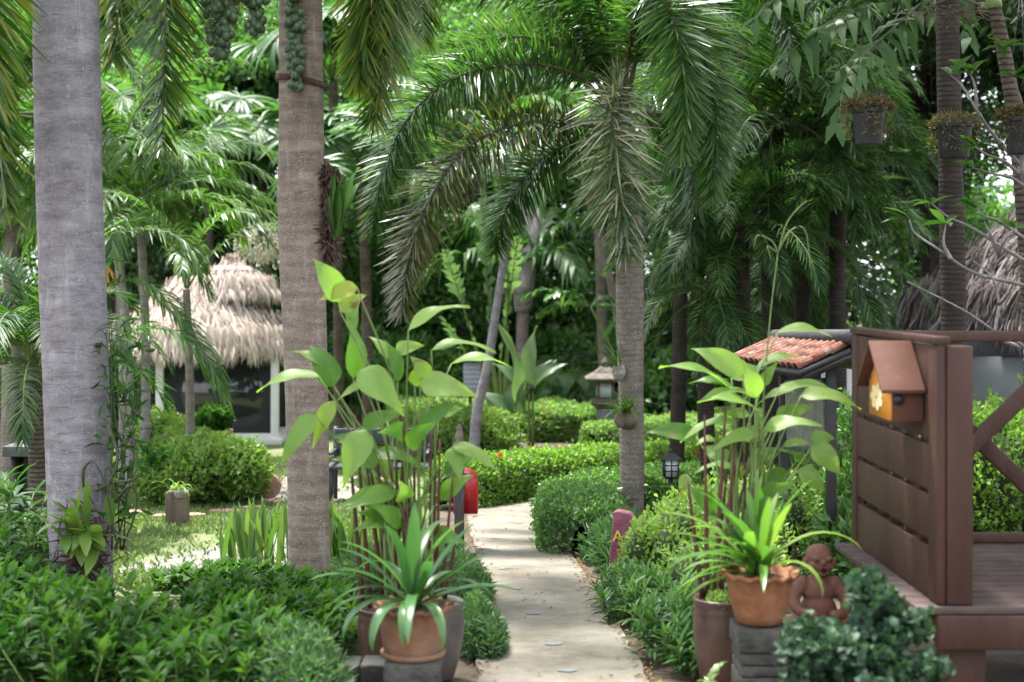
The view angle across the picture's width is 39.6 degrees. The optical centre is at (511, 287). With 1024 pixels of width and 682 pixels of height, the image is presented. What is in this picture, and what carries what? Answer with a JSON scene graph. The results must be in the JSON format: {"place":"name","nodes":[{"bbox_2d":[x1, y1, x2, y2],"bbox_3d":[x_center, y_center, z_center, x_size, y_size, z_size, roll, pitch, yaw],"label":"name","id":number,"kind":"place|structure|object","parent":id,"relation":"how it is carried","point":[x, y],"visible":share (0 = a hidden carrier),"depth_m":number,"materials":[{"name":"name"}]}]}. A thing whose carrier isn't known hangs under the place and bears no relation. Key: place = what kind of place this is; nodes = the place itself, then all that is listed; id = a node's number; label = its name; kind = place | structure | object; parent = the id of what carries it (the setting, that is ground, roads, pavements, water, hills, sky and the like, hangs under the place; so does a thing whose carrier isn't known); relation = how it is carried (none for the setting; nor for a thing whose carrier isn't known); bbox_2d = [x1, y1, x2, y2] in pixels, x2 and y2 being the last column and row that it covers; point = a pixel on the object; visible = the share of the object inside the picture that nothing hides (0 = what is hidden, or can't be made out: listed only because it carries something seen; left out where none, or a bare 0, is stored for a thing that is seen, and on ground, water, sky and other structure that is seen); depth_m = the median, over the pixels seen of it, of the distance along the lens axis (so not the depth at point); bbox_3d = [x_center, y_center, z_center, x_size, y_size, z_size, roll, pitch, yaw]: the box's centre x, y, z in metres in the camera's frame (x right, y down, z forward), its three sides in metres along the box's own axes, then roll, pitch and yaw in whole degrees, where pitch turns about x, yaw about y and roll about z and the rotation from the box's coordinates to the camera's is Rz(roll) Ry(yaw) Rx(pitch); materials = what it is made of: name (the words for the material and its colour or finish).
{"place":"outdoors","nodes":[
{"label":"outdoors","id":0,"kind":"place"},
{"bbox_2d":[0,423,443,596],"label":"lawn","id":1,"kind":"structure","parent":0,"point":[276,450],"depth_m":11.70,"materials":[{"name":"green plant"}]},
{"bbox_2d":[0,461,48,565],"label":"drooping shrub","id":2,"kind":"object","parent":1,"relation":"on","point":[5,482],"visible":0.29,"depth_m":8.93,"materials":[{"name":"green plant"}]},
{"bbox_2d":[0,4,171,487],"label":"feather palm","id":3,"kind":"object","parent":1,"relation":"on","point":[10,238],"visible":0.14,"depth_m":16.91,"materials":[{"name":"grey plant"}]},
{"bbox_2d":[0,216,176,534],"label":"date palm","id":4,"kind":"object","parent":1,"relation":"on","point":[21,323],"visible":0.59,"depth_m":11.72,"materials":[{"name":"green plant"}]},
{"bbox_2d":[17,51,220,460],"bbox_3d":[-6.151,-0.432,22.065,3.214,6.345,3.418,0,0,-37],"label":"fan palm","id":5,"kind":"object","parent":1,"relation":"on","point":[125,105],"visible":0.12,"depth_m":21.82,"materials":[{"name":"green plant"}]},
{"bbox_2d":[0,53,259,479],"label":"areca palm","id":6,"kind":"object","parent":1,"relation":"on","point":[109,109],"visible":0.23,"depth_m":17.95,"materials":[{"name":"green plant"}]},
{"bbox_2d":[0,88,277,491],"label":"areca palm","id":7,"kind":"object","parent":1,"relation":"on","point":[115,243],"visible":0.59,"depth_m":16.33,"materials":[{"name":"green plant"}]},
{"bbox_2d":[9,106,278,454],"bbox_3d":[-4.744,0.113,17.479,3.819,4.671,3.619,0,0,-45],"label":"areca palm","id":8,"kind":"object","parent":1,"relation":"on","point":[30,225],"visible":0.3,"depth_m":17.45,"materials":[{"name":"green plant"}]},
{"bbox_2d":[135,404,244,472],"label":"shrub","id":9,"kind":"object","parent":1,"relation":"on","point":[167,426],"visible":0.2,"depth_m":17.98,"materials":[{"name":"green plant"}]},
{"bbox_2d":[108,252,285,444],"bbox_3d":[-5.846,1.097,26.997,4.301,3.545,3.589,0,0,0],"label":"thatched hut","id":10,"kind":"object","parent":1,"relation":"on","point":[240,320],"visible":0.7,"depth_m":26.05,"materials":[{"name":"white paint"}]},
{"bbox_2d":[164,355,270,432],"bbox_3d":[-5.390,1.958,26.047,1.962,1.424,0.045,0,0,0],"label":"window","id":11,"kind":"structure","parent":10,"relation":"in","point":[252,409],"depth_m":26.05,"materials":[{"name":"black glass"}]},
{"bbox_2d":[126,431,276,505],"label":"shrub","id":12,"kind":"object","parent":1,"relation":"on","point":[230,469],"visible":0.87,"depth_m":14.52,"materials":[{"name":"green plant"}]},
{"bbox_2d":[120,536,286,572],"bbox_3d":[-2.095,2.002,10.825,1.276,0.165,2.537,0,0,0],"label":"gravel patch","id":13,"kind":"object","parent":1,"relation":"on","point":[213,554],"visible":0.2,"depth_m":10.34,"materials":[{"name":"grey gravel"}]},
{"bbox_2d":[210,495,285,565],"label":"snake plant","id":14,"kind":"object","parent":13,"relation":"on","point":[249,535],"visible":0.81,"depth_m":9.82,"materials":[{"name":"green plant"}]},
{"bbox_2d":[149,109,277,268],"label":"fan palm","id":15,"kind":"object","parent":1,"relation":"on","point":[222,124],"visible":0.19,"depth_m":28.50,"materials":[{"name":"green plant"}]},
{"bbox_2d":[145,555,315,594],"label":"leafy shrub","id":16,"kind":"object","parent":1,"relation":"on","point":[183,575],"visible":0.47,"depth_m":8.84,"materials":[{"name":"green plant"}]},
{"bbox_2d":[180,78,363,309],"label":"fan palm","id":17,"kind":"object","parent":1,"relation":"on","point":[243,102],"visible":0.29,"depth_m":28.96,"materials":[{"name":"green plant"}]},
{"bbox_2d":[198,0,453,571],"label":"fruiting palm","id":18,"kind":"object","parent":1,"relation":"on","point":[366,46],"visible":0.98,"depth_m":9.46,"materials":[{"name":"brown plant"}]},
{"bbox_2d":[312,159,369,266],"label":"staghorn fern","id":19,"kind":"object","parent":18,"relation":"attached to","point":[337,197],"visible":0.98,"depth_m":9.48,"materials":[{"name":"green plant"}]},
{"bbox_2d":[201,0,457,445],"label":"fan palm","id":20,"kind":"object","parent":1,"relation":"on","point":[266,47],"visible":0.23,"depth_m":24.92,"materials":[{"name":"green plant"}]},
{"bbox_2d":[267,103,462,427],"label":"fan palm","id":21,"kind":"object","parent":1,"relation":"on","point":[340,128],"visible":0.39,"depth_m":21.92,"materials":[{"name":"green plant"}]},
{"bbox_2d":[376,397,527,461],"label":"shrub","id":22,"kind":"object","parent":1,"relation":"on","point":[498,429],"visible":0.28,"depth_m":21.21,"materials":[{"name":"green plant"}]},
{"bbox_2d":[5,294,1023,681],"bbox_3d":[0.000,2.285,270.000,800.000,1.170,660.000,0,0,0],"label":"ground","id":23,"kind":"structure","parent":0,"point":[1005,664],"depth_m":6.76,"materials":[{"name":"soil"}]},
{"bbox_2d":[0,512,82,578],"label":"leafy shrub","id":24,"kind":"object","parent":23,"relation":"on","point":[18,550],"visible":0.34,"depth_m":8.30,"materials":[{"name":"green plant"}]},
{"bbox_2d":[0,564,85,681],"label":"leafy shrub","id":25,"kind":"object","parent":23,"relation":"on","point":[27,602],"visible":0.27,"depth_m":6.26,"materials":[{"name":"green plant"}]},
{"bbox_2d":[28,480,135,598],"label":"bird nest plant","id":26,"kind":"object","parent":23,"relation":"on","point":[85,540],"visible":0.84,"depth_m":8.05,"materials":[{"name":"green plant"}]},
{"bbox_2d":[0,565,192,681],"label":"leafy shrub","id":27,"kind":"object","parent":23,"relation":"on","point":[81,642],"visible":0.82,"depth_m":5.67,"materials":[{"name":"green plant"}]},
{"bbox_2d":[0,0,216,593],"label":"royal palm","id":28,"kind":"object","parent":23,"relation":"on","point":[68,69],"visible":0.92,"depth_m":8.19,"materials":[{"name":"grey plant"}]},
{"bbox_2d":[81,308,178,549],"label":"climbing vine","id":29,"kind":"object","parent":28,"relation":"attached to","point":[150,458],"visible":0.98,"depth_m":8.16,"materials":[{"name":"green plant"}]},
{"bbox_2d":[0,71,278,321],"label":"broadleaf tree","id":30,"kind":"object","parent":23,"relation":"on","point":[200,215],"visible":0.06,"depth_m":30.45,"materials":[{"name":"green plant"}]},
{"bbox_2d":[4,0,360,208],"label":"tall tree","id":31,"kind":"object","parent":23,"relation":"on","point":[243,84],"visible":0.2,"depth_m":32.28,"materials":[{"name":"green plant"}]},
{"bbox_2d":[105,587,307,681],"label":"leafy shrub","id":32,"kind":"object","parent":23,"relation":"on","point":[209,649],"visible":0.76,"depth_m":5.45,"materials":[{"name":"green plant"}]},
{"bbox_2d":[107,184,343,366],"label":"broadleaf tree","id":33,"kind":"object","parent":23,"relation":"on","point":[161,274],"visible":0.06,"depth_m":30.61,"materials":[{"name":"green plant"}]},
{"bbox_2d":[187,562,357,606],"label":"leafy shrub","id":34,"kind":"object","parent":23,"relation":"on","point":[240,577],"visible":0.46,"depth_m":7.99,"materials":[{"name":"green plant"}]},
{"bbox_2d":[192,463,387,510],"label":"bare earth","id":35,"kind":"structure","parent":23,"relation":"on","point":[347,494],"depth_m":16.55,"materials":[{"name":"beige soil"}]},
{"bbox_2d":[103,189,277,435],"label":"thin palm","id":36,"kind":"object","parent":35,"relation":"on","point":[185,259],"visible":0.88,"depth_m":14.82,"materials":[{"name":"green plant"}]},
{"bbox_2d":[229,614,359,681],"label":"fine leaved shrub","id":37,"kind":"object","parent":23,"relation":"on","point":[312,658],"visible":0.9,"depth_m":5.38,"materials":[{"name":"green plant"}]},
{"bbox_2d":[227,577,366,656],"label":"leafy shrub","id":38,"kind":"object","parent":23,"relation":"on","point":[320,608],"visible":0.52,"depth_m":6.80,"materials":[{"name":"green plant"}]},
{"bbox_2d":[194,0,447,352],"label":"broadleaf tree","id":39,"kind":"object","parent":23,"relation":"on","point":[271,11],"visible":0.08,"depth_m":32.06,"materials":[{"name":"green plant"}]},
{"bbox_2d":[357,601,382,657],"bbox_3d":[-0.545,1.550,6.250,0.270,0.300,0.270,0,0,0],"label":"ceramic jar","id":40,"kind":"object","parent":23,"relation":"on","point":[365,614],"visible":0.26,"depth_m":6.15,"materials":[{"name":"brown ceramic"}]},
{"bbox_2d":[257,259,511,597],"bbox_3d":[-0.533,0.654,6.188,0.974,1.556,0.687,0,0,23],"label":"broad leaf plant","id":41,"kind":"object","parent":40,"relation":"in","point":[379,498],"visible":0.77,"depth_m":6.13,"materials":[{"name":"green plant"}]},
{"bbox_2d":[327,323,425,417],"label":"tall bush","id":42,"kind":"object","parent":23,"relation":"on","point":[378,359],"visible":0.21,"depth_m":29.76,"materials":[{"name":"green plant"}]},
{"bbox_2d":[327,539,492,599],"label":"fine leaved shrub","id":43,"kind":"object","parent":23,"relation":"on","point":[375,590],"visible":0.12,"depth_m":8.52,"materials":[{"name":"green plant"}]},
{"bbox_2d":[383,657,443,681],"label":"plinth","id":44,"kind":"structure","parent":23,"relation":"on","point":[431,671],"depth_m":5.47,"materials":[{"name":"grey stone"}]},
{"bbox_2d":[372,593,453,662],"bbox_3d":[-0.390,1.346,5.610,0.326,0.212,0.319,0,0,0],"label":"flower pot","id":45,"kind":"object","parent":44,"relation":"on","point":[424,645],"visible":0.65,"depth_m":5.50,"materials":[{"name":"ceramic"}]},
{"bbox_2d":[308,501,522,651],"bbox_3d":[-0.439,1.142,5.630,0.708,0.576,0.700,0,0,39],"label":"strap leaf plant","id":46,"kind":"object","parent":45,"relation":"in","point":[415,580],"visible":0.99,"depth_m":5.57,"materials":[{"name":"green plant"}]},
{"bbox_2d":[326,148,513,361],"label":"broadleaf tree","id":47,"kind":"object","parent":23,"relation":"on","point":[347,273],"visible":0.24,"depth_m":32.86,"materials":[{"name":"green plant"}]},
{"bbox_2d":[388,330,476,396],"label":"tall bush","id":48,"kind":"object","parent":23,"relation":"on","point":[443,366],"visible":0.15,"depth_m":30.64,"materials":[{"name":"green plant"}]},
{"bbox_2d":[348,0,591,348],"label":"broadleaf tree","id":49,"kind":"object","parent":23,"relation":"on","point":[472,275],"visible":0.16,"depth_m":32.51,"materials":[{"name":"green plant"}]},
{"bbox_2d":[439,183,523,441],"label":"banana clump","id":50,"kind":"object","parent":23,"relation":"on","point":[500,385],"visible":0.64,"depth_m":25.90,"materials":[{"name":"green plant"}]},
{"bbox_2d":[460,587,511,662],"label":"fine leaved shrub","id":51,"kind":"object","parent":23,"relation":"on","point":[478,640],"visible":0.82,"depth_m":6.62,"materials":[{"name":"green plant"}]},
{"bbox_2d":[485,324,525,447],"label":"canna plant","id":52,"kind":"object","parent":23,"relation":"on","point":[513,399],"visible":0.84,"depth_m":24.04,"materials":[{"name":"green plant"}]},
{"bbox_2d":[410,107,602,447],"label":"leaning palm","id":53,"kind":"object","parent":23,"relation":"on","point":[475,424],"visible":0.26,"depth_m":19.94,"materials":[{"name":"green plant"}]},
{"bbox_2d":[0,0,1014,365],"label":"distant woodland","id":54,"kind":"object","parent":23,"relation":"on","point":[584,210],"visible":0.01,"depth_m":38.25,"materials":[{"name":"green plant"}]},
{"bbox_2d":[413,185,615,361],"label":"triangle palm","id":55,"kind":"object","parent":23,"relation":"on","point":[536,253],"visible":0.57,"depth_m":29.63,"materials":[{"name":"green plant"}]},
{"bbox_2d":[483,394,618,442],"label":"clipped hedge","id":56,"kind":"object","parent":23,"relation":"on","point":[557,419],"visible":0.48,"depth_m":26.38,"materials":[{"name":"green plant"}]},
{"bbox_2d":[469,135,671,360],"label":"broadleaf tree","id":57,"kind":"object","parent":23,"relation":"on","point":[567,317],"visible":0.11,"depth_m":35.49,"materials":[{"name":"green plant"}]},
{"bbox_2d":[354,0,813,516],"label":"foxtail palm","id":58,"kind":"object","parent":23,"relation":"on","point":[614,35],"visible":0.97,"depth_m":11.66,"materials":[{"name":"green plant"}]},
{"bbox_2d":[517,73,652,367],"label":"slender palm","id":59,"kind":"object","parent":23,"relation":"on","point":[600,289],"visible":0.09,"depth_m":28.90,"materials":[{"name":"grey plant"}]},
{"bbox_2d":[420,433,761,509],"bbox_3d":[2.496,2.243,18.761,0.926,1.144,11.223,0,0,36],"label":"clipped hedge","id":60,"kind":"object","parent":23,"relation":"on","point":[512,480],"visible":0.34,"depth_m":15.42,"materials":[{"name":"green plant"}]},
{"bbox_2d":[573,503,646,573],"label":"shrub","id":61,"kind":"object","parent":23,"relation":"on","point":[595,549],"visible":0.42,"depth_m":9.87,"materials":[{"name":"green plant"}]},
{"bbox_2d":[583,555,683,630],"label":"leafy shrub","id":62,"kind":"object","parent":23,"relation":"on","point":[620,595],"visible":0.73,"depth_m":7.63,"materials":[{"name":"green plant"}]},
{"bbox_2d":[552,89,734,414],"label":"broadleaf tree","id":63,"kind":"object","parent":23,"relation":"on","point":[665,338],"visible":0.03,"depth_m":30.01,"materials":[{"name":"green plant"}]},
{"bbox_2d":[528,453,795,558],"bbox_3d":[1.835,1.968,14.186,1.795,0.930,8.127,0,0,28],"label":"clipped hedge","id":64,"kind":"object","parent":23,"relation":"on","point":[564,504],"visible":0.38,"depth_m":10.95,"materials":[{"name":"green plant"}]},
{"bbox_2d":[578,406,761,445],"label":"clipped hedge","id":65,"kind":"object","parent":23,"relation":"on","point":[605,430],"visible":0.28,"depth_m":24.45,"materials":[{"name":"green plant"}]},
{"bbox_2d":[620,578,727,678],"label":"leafy shrub","id":66,"kind":"object","parent":23,"relation":"on","point":[669,632],"visible":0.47,"depth_m":6.52,"materials":[{"name":"green plant"}]},
{"bbox_2d":[564,72,789,462],"bbox_3d":[2.061,-0.054,17.566,2.776,5.009,2.728,0,0,16],"label":"date palm","id":67,"kind":"object","parent":23,"relation":"on","point":[678,384],"visible":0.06,"depth_m":17.42,"materials":[{"name":"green plant"}]},
{"bbox_2d":[618,341,762,415],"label":"tall bush","id":68,"kind":"object","parent":23,"relation":"on","point":[691,402],"visible":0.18,"depth_m":27.46,"materials":[{"name":"green plant"}]},
{"bbox_2d":[600,202,818,481],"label":"date palm","id":69,"kind":"object","parent":23,"relation":"on","point":[704,389],"visible":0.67,"depth_m":13.42,"materials":[{"name":"green plant"}]},
{"bbox_2d":[693,591,734,681],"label":"ceramic jar","id":70,"kind":"object","parent":23,"relation":"on","point":[711,635],"visible":0.52,"depth_m":5.90,"materials":[{"name":"brown ceramic"}]},
{"bbox_2d":[686,405,737,600],"bbox_3d":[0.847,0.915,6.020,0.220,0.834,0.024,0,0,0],"label":"red cane clump","id":71,"kind":"object","parent":70,"relation":"in","point":[702,594],"visible":0.74,"depth_m":6.01,"materials":[{"name":"brown plant"}]},
{"bbox_2d":[645,200,860,588],"bbox_3d":[1.026,0.491,6.113,0.737,1.742,0.622,0,0,-27],"label":"broad leaf plant","id":72,"kind":"object","parent":70,"relation":"in","point":[732,365],"visible":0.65,"depth_m":6.08,"materials":[{"name":"green plant"}]},
{"bbox_2d":[616,462,823,594],"bbox_3d":[1.336,1.561,8.922,1.099,0.822,2.440,0,0,22],"label":"shrub","id":73,"kind":"object","parent":23,"relation":"on","point":[660,539],"visible":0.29,"depth_m":8.43,"materials":[{"name":"green plant"}]},
{"bbox_2d":[611,133,872,462],"bbox_3d":[2.230,0.331,13.770,2.573,3.753,2.656,0,0,0],"label":"date palm","id":74,"kind":"object","parent":23,"relation":"on","point":[741,276],"visible":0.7,"depth_m":13.28,"materials":[{"name":"green plant"}]},
{"bbox_2d":[568,0,921,456],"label":"date palm","id":75,"kind":"object","parent":23,"relation":"on","point":[837,42],"visible":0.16,"depth_m":19.05,"materials":[{"name":"green plant"}]},
{"bbox_2d":[730,617,787,681],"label":"plinth","id":76,"kind":"structure","parent":23,"relation":"on","point":[754,648],"depth_m":5.49,"materials":[{"name":"grey stone"}]},
{"bbox_2d":[720,564,799,626],"bbox_3d":[0.975,1.212,5.600,0.317,0.208,0.310,0,0,0],"label":"flower pot","id":77,"kind":"object","parent":76,"relation":"on","point":[752,603],"visible":0.88,"depth_m":5.51,"materials":[{"name":"ceramic"}]},
{"bbox_2d":[662,468,861,599],"bbox_3d":[0.913,0.973,5.601,0.647,0.510,0.708,0,0,43],"label":"spiky plant","id":78,"kind":"object","parent":77,"relation":"in","point":[755,541],"visible":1,"depth_m":5.57,"materials":[{"name":"green plant"}]},
{"bbox_2d":[581,51,984,416],"bbox_3d":[4.987,-0.957,27.115,7.587,9.517,5.176,0,0,0],"label":"broadleaf tree","id":79,"kind":"object","parent":23,"relation":"on","point":[852,317],"visible":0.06,"depth_m":26.84,"materials":[{"name":"green plant"}]},
{"bbox_2d":[628,0,937,466],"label":"date palm","id":80,"kind":"object","parent":23,"relation":"on","point":[769,91],"visible":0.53,"depth_m":14.22,"materials":[{"name":"green plant"}]},
{"bbox_2d":[734,329,853,566],"bbox_3d":[1.939,1.120,9.221,0.708,1.728,1.133,0,0,-14],"label":"notice board","id":81,"kind":"object","parent":23,"relation":"on","point":[821,353],"visible":0.69,"depth_m":8.94,"materials":[{"name":"red tile"}]},
{"bbox_2d":[651,147,938,456],"bbox_3d":[3.323,0.381,16.455,3.421,4.009,3.317,0,0,0],"label":"date palm","id":82,"kind":"object","parent":23,"relation":"on","point":[862,298],"visible":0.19,"depth_m":15.96,"materials":[{"name":"green plant"}]},
{"bbox_2d":[709,9,935,377],"bbox_3d":[4.065,-0.665,19.017,3.370,6.422,3.075,0,0,0],"label":"date palm","id":83,"kind":"object","parent":23,"relation":"on","point":[833,60],"visible":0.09,"depth_m":18.46,"materials":[{"name":"green plant"}]},
{"bbox_2d":[721,57,967,436],"bbox_3d":[3.313,-0.024,14.223,2.513,4.516,2.291,0,0,0],"label":"date palm","id":84,"kind":"object","parent":23,"relation":"on","point":[836,221],"visible":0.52,"depth_m":14.11,"materials":[{"name":"green plant"}]},
{"bbox_2d":[792,387,919,597],"bbox_3d":[2.443,1.463,9.873,1.161,1.426,3.220,0,0,15],"label":"shrub","id":85,"kind":"object","parent":23,"relation":"on","point":[842,523],"visible":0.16,"depth_m":9.33,"materials":[{"name":"green plant"}]},
{"bbox_2d":[740,0,984,146],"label":"fishtail palm","id":86,"kind":"object","parent":23,"relation":"on","point":[827,34],"visible":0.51,"depth_m":13.28,"materials":[{"name":"green plant"}]},
{"bbox_2d":[752,16,1023,276],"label":"broadleaf tree","id":87,"kind":"object","parent":23,"relation":"on","point":[967,106],"visible":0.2,"depth_m":24.12,"materials":[{"name":"green plant"}]},
{"bbox_2d":[796,373,1023,542],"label":"shrub","id":88,"kind":"object","parent":23,"relation":"on","point":[998,501],"visible":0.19,"depth_m":11.61,"materials":[{"name":"green plant"}]},
{"bbox_2d":[834,0,1023,108],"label":"broadleaf tree","id":89,"kind":"object","parent":23,"relation":"on","point":[984,40],"visible":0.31,"depth_m":22.14,"materials":[{"name":"green plant"}]},
{"bbox_2d":[835,327,1023,681],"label":"wooden deck","id":90,"kind":"structure","parent":23,"relation":"on","point":[932,553],"depth_m":5.67,"materials":[{"name":"paint"}]},
{"bbox_2d":[856,341,925,421],"bbox_3d":[1.538,0.373,5.790,0.176,0.314,0.410,0,0,0],"label":"birdhouse box","id":91,"kind":"object","parent":90,"relation":"attached to","point":[890,376],"visible":1,"depth_m":5.68,"materials":[{"name":"paint"}]},
{"bbox_2d":[846,141,1014,314],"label":"broadleaf tree","id":92,"kind":"object","parent":23,"relation":"on","point":[974,218],"visible":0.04,"depth_m":28.80,"materials":[{"name":"green plant"}]},
{"bbox_2d":[936,0,966,345],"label":"dark palm","id":93,"kind":"object","parent":23,"relation":"on","point":[952,273],"visible":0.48,"depth_m":10.92,"materials":[{"name":"brown plant"}]},
{"bbox_2d":[881,37,1023,350],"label":"frangipani tree","id":94,"kind":"object","parent":23,"relation":"on","point":[1008,224],"visible":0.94,"depth_m":8.38,"materials":[{"name":"green plant"}]},
{"bbox_2d":[885,200,1023,420],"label":"thatched hut","id":95,"kind":"object","parent":23,"relation":"on","point":[998,367],"visible":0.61,"depth_m":17.35,"materials":[{"name":"paint"}]},
{"bbox_2d":[973,356,1023,420],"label":"window","id":96,"kind":"structure","parent":95,"relation":"in","point":[999,374],"depth_m":17.15,"materials":[{"name":"grey glass"}]},
{"bbox_2d":[985,0,1023,380],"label":"leaning palm","id":97,"kind":"object","parent":23,"relation":"on","point":[997,20],"visible":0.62,"depth_m":8.97,"materials":[{"name":"brown plant"}]},
{"bbox_2d":[467,501,648,681],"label":"path","id":98,"kind":"structure","parent":0,"point":[584,649],"depth_m":7.73,"materials":[{"name":"concrete"}]},
{"bbox_2d":[787,658,851,681],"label":"stone block","id":99,"kind":"structure","parent":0,"point":[788,668],"depth_m":6.26,"materials":[{"name":"grey stone"}]},
{"bbox_2d":[784,543,851,629],"bbox_3d":[1.361,1.346,6.246,0.355,0.420,0.293,0,0,0],"label":"statue","id":100,"kind":"object","parent":99,"relation":"on","point":[819,559],"visible":0.45,"depth_m":6.27,"materials":[{"name":"red ceramic"}]},
{"bbox_3d":[1.203,1.565,4.870,0.310,0.270,0.310,0,0,0],"label":"clay pot","id":101,"kind":"object","parent":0,"visible":0},
{"bbox_2d":[772,563,958,681],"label":"ivy shrub","id":102,"kind":"object","parent":101,"relation":"in","point":[872,643],"visible":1,"depth_m":4.77,"materials":[{"name":"green plant"}]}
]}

